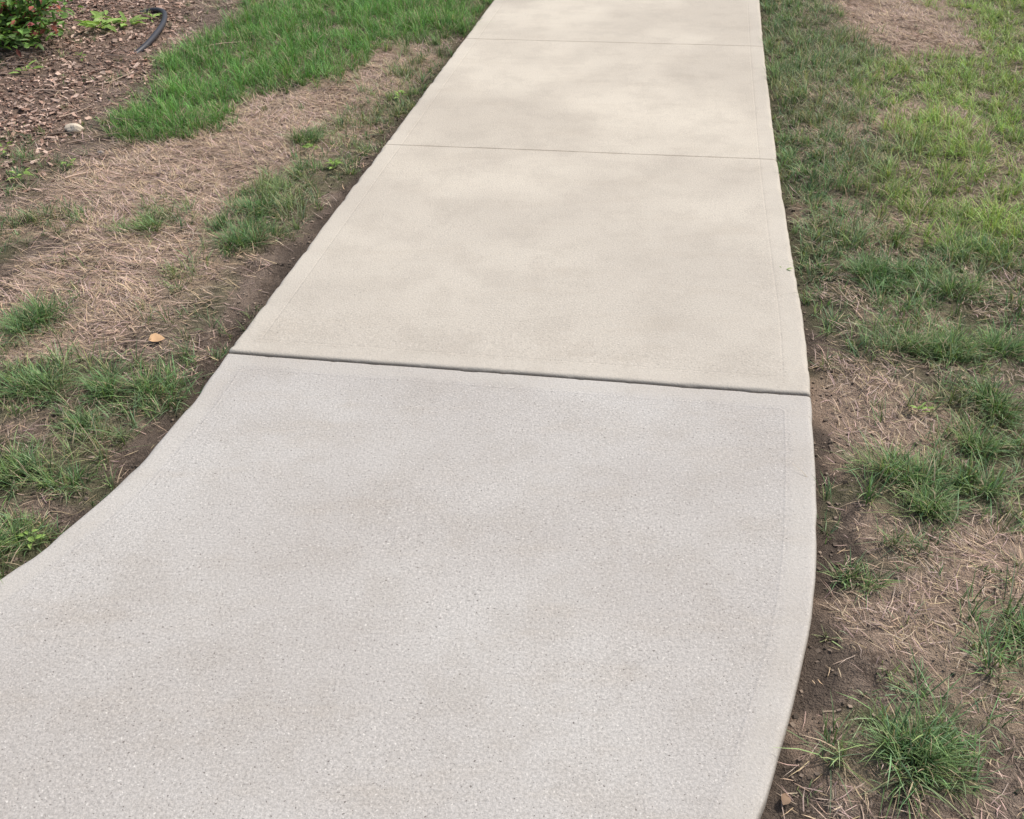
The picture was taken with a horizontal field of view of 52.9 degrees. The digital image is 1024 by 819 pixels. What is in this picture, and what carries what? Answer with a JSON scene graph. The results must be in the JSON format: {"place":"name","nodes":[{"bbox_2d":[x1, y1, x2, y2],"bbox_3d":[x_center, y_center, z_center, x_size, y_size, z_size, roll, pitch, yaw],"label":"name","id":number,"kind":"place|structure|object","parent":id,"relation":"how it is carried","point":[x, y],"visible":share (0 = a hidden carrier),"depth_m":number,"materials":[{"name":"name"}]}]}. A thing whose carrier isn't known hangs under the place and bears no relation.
{"place":"outdoors","nodes":[
{"label":"outdoors","id":0,"kind":"place"},
{"bbox_2d":[0,0,1023,818],"bbox_3d":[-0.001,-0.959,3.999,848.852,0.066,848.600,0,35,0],"label":"ground","id":1,"kind":"structure","parent":0,"point":[824,694],"depth_m":2.91,"materials":[{"name":"soil"}]},
{"bbox_2d":[6,167,33,180],"bbox_3d":[-1.816,-0.865,3.802,0.098,0.032,0.070,-5,35,-8],"label":"broadleaf weed","id":2,"kind":"object","parent":1,"relation":"on","point":[28,173],"visible":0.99,"depth_m":3.81,"materials":[{"name":"green plant"}]},
{"bbox_2d":[9,60,42,73],"bbox_3d":[-2.294,-1.613,4.855,0.150,0.044,0.100,0,35,0],"label":"broadleaf weed","id":3,"kind":"object","parent":1,"relation":"on","point":[27,66],"visible":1,"depth_m":4.87,"materials":[{"name":"green plant"}]},
{"bbox_2d":[17,529,45,548],"bbox_3d":[-1.051,0.279,2.232,0.064,0.028,0.037,6,35,8],"label":"broadleaf weed","id":4,"kind":"object","parent":1,"relation":"on","point":[30,538],"visible":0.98,"depth_m":2.23,"materials":[{"name":"green plant"}]},
{"bbox_2d":[64,123,83,132],"bbox_3d":[-1.803,-1.158,4.234,0.082,0.038,0.057,3,35,5],"label":"stone","id":5,"kind":"object","parent":1,"relation":"on","point":[72,127],"visible":0.98,"depth_m":4.22,"materials":[{"name":"white stone"}]},
{"bbox_2d":[76,18,119,31],"bbox_3d":[-2.188,-2.039,5.445,0.216,0.073,0.230,0,35,0],"label":"broadleaf weed","id":6,"kind":"object","parent":1,"relation":"on","point":[87,23],"visible":1,"depth_m":5.43,"materials":[{"name":"green plant"}]},
{"bbox_2d":[0,0,204,210],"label":"bark mulch","id":7,"kind":"object","parent":1,"relation":"on","point":[47,66],"visible":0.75,"depth_m":4.92,"materials":[{"name":"brown wood"}]},
{"bbox_2d":[0,0,84,57],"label":"shrub","id":8,"kind":"object","parent":7,"relation":"on","point":[19,20],"visible":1,"depth_m":5.12,"materials":[{"name":"green plant"}]},
{"bbox_2d":[90,10,121,25],"bbox_3d":[-2.232,-2.129,5.591,0.164,0.065,0.211,-26,43,-32],"label":"broadleaf weed","id":9,"kind":"object","parent":1,"relation":"on","point":[96,15],"visible":0.75,"depth_m":5.57,"materials":[{"name":"green plant"}]},
{"bbox_2d":[112,10,149,27],"bbox_3d":[-2.053,-2.093,5.527,0.178,0.067,0.194,-24,42,-30],"label":"broadleaf weed","id":10,"kind":"object","parent":1,"relation":"on","point":[132,20],"visible":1,"depth_m":5.53,"materials":[{"name":"green plant"}]},
{"bbox_2d":[134,8,167,52],"bbox_3d":[-1.927,-2.015,5.470,0.190,0.077,0.872,-9,36,-12],"label":"landscape edging tube","id":11,"kind":"object","parent":1,"relation":"on","point":[148,42],"visible":0.88,"depth_m":5.39,"materials":[{"name":"grey plastic"}]},
{"bbox_2d":[143,13,161,21],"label":"broadleaf weed","id":12,"kind":"object","parent":1,"relation":"on","point":[154,15],"visible":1,"depth_m":5.67,"materials":[{"name":"green plant"}]},
{"bbox_2d":[301,143,319,149],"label":"broadleaf weed","id":13,"kind":"object","parent":1,"relation":"on","point":[307,146],"visible":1,"depth_m":4.04,"materials":[{"name":"green plant"}]},
{"bbox_2d":[324,158,343,168],"bbox_3d":[-0.685,-0.945,3.941,0.075,0.030,0.094,-14,37,-19],"label":"broadleaf weed","id":14,"kind":"object","parent":1,"relation":"on","point":[337,162],"visible":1,"depth_m":3.94,"materials":[{"name":"green plant"}]},
{"bbox_2d":[394,90,406,97],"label":"broadleaf weed","id":15,"kind":"object","parent":1,"relation":"on","point":[400,91],"visible":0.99,"depth_m":4.64,"materials":[{"name":"green plant"}]},
{"bbox_2d":[0,0,816,818],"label":"concrete walkway","id":16,"kind":"structure","parent":1,"relation":"on","point":[396,514],"depth_m":2.30,"materials":[{"name":"beige concrete"}]},
{"bbox_2d":[0,1,1015,341],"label":"fallen leaves","id":17,"kind":"object","parent":1,"relation":"on","point":[144,121],"depth_m":4.35,"materials":[{"name":"brown plant"}]},
{"bbox_2d":[0,0,1023,818],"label":"dry straw thatch","id":18,"kind":"object","parent":1,"relation":"on","point":[170,174],"visible":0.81,"depth_m":3.42,"materials":[{"name":"beige plant"}]},
{"bbox_2d":[0,0,1023,818],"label":"grass","id":19,"kind":"structure","parent":1,"relation":"on","point":[184,92],"depth_m":3.50,"materials":[{"name":"green plant"}]},
{"bbox_2d":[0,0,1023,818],"bbox_3d":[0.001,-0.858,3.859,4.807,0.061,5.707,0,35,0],"label":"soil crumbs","id":20,"kind":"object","parent":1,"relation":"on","point":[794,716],"visible":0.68,"depth_m":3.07,"materials":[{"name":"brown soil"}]},
{"bbox_2d":[781,793,790,804],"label":"fallen leaf","id":21,"kind":"object","parent":1,"relation":"on","point":[785,798],"visible":1,"depth_m":1.72,"materials":[{"name":"plant"}]},
{"bbox_2d":[910,402,933,412],"bbox_3d":[1.031,-0.003,2.591,0.044,0.022,0.045,-11,37,-16],"label":"broadleaf weed","id":22,"kind":"object","parent":1,"relation":"on","point":[921,406],"visible":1,"depth_m":2.60,"materials":[{"name":"green plant"}]},
{"bbox_2d":[948,149,959,157],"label":"broadleaf weed","id":23,"kind":"object","parent":1,"relation":"on","point":[952,151],"visible":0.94,"depth_m":4.02,"materials":[{"name":"green plant"}]}
]}

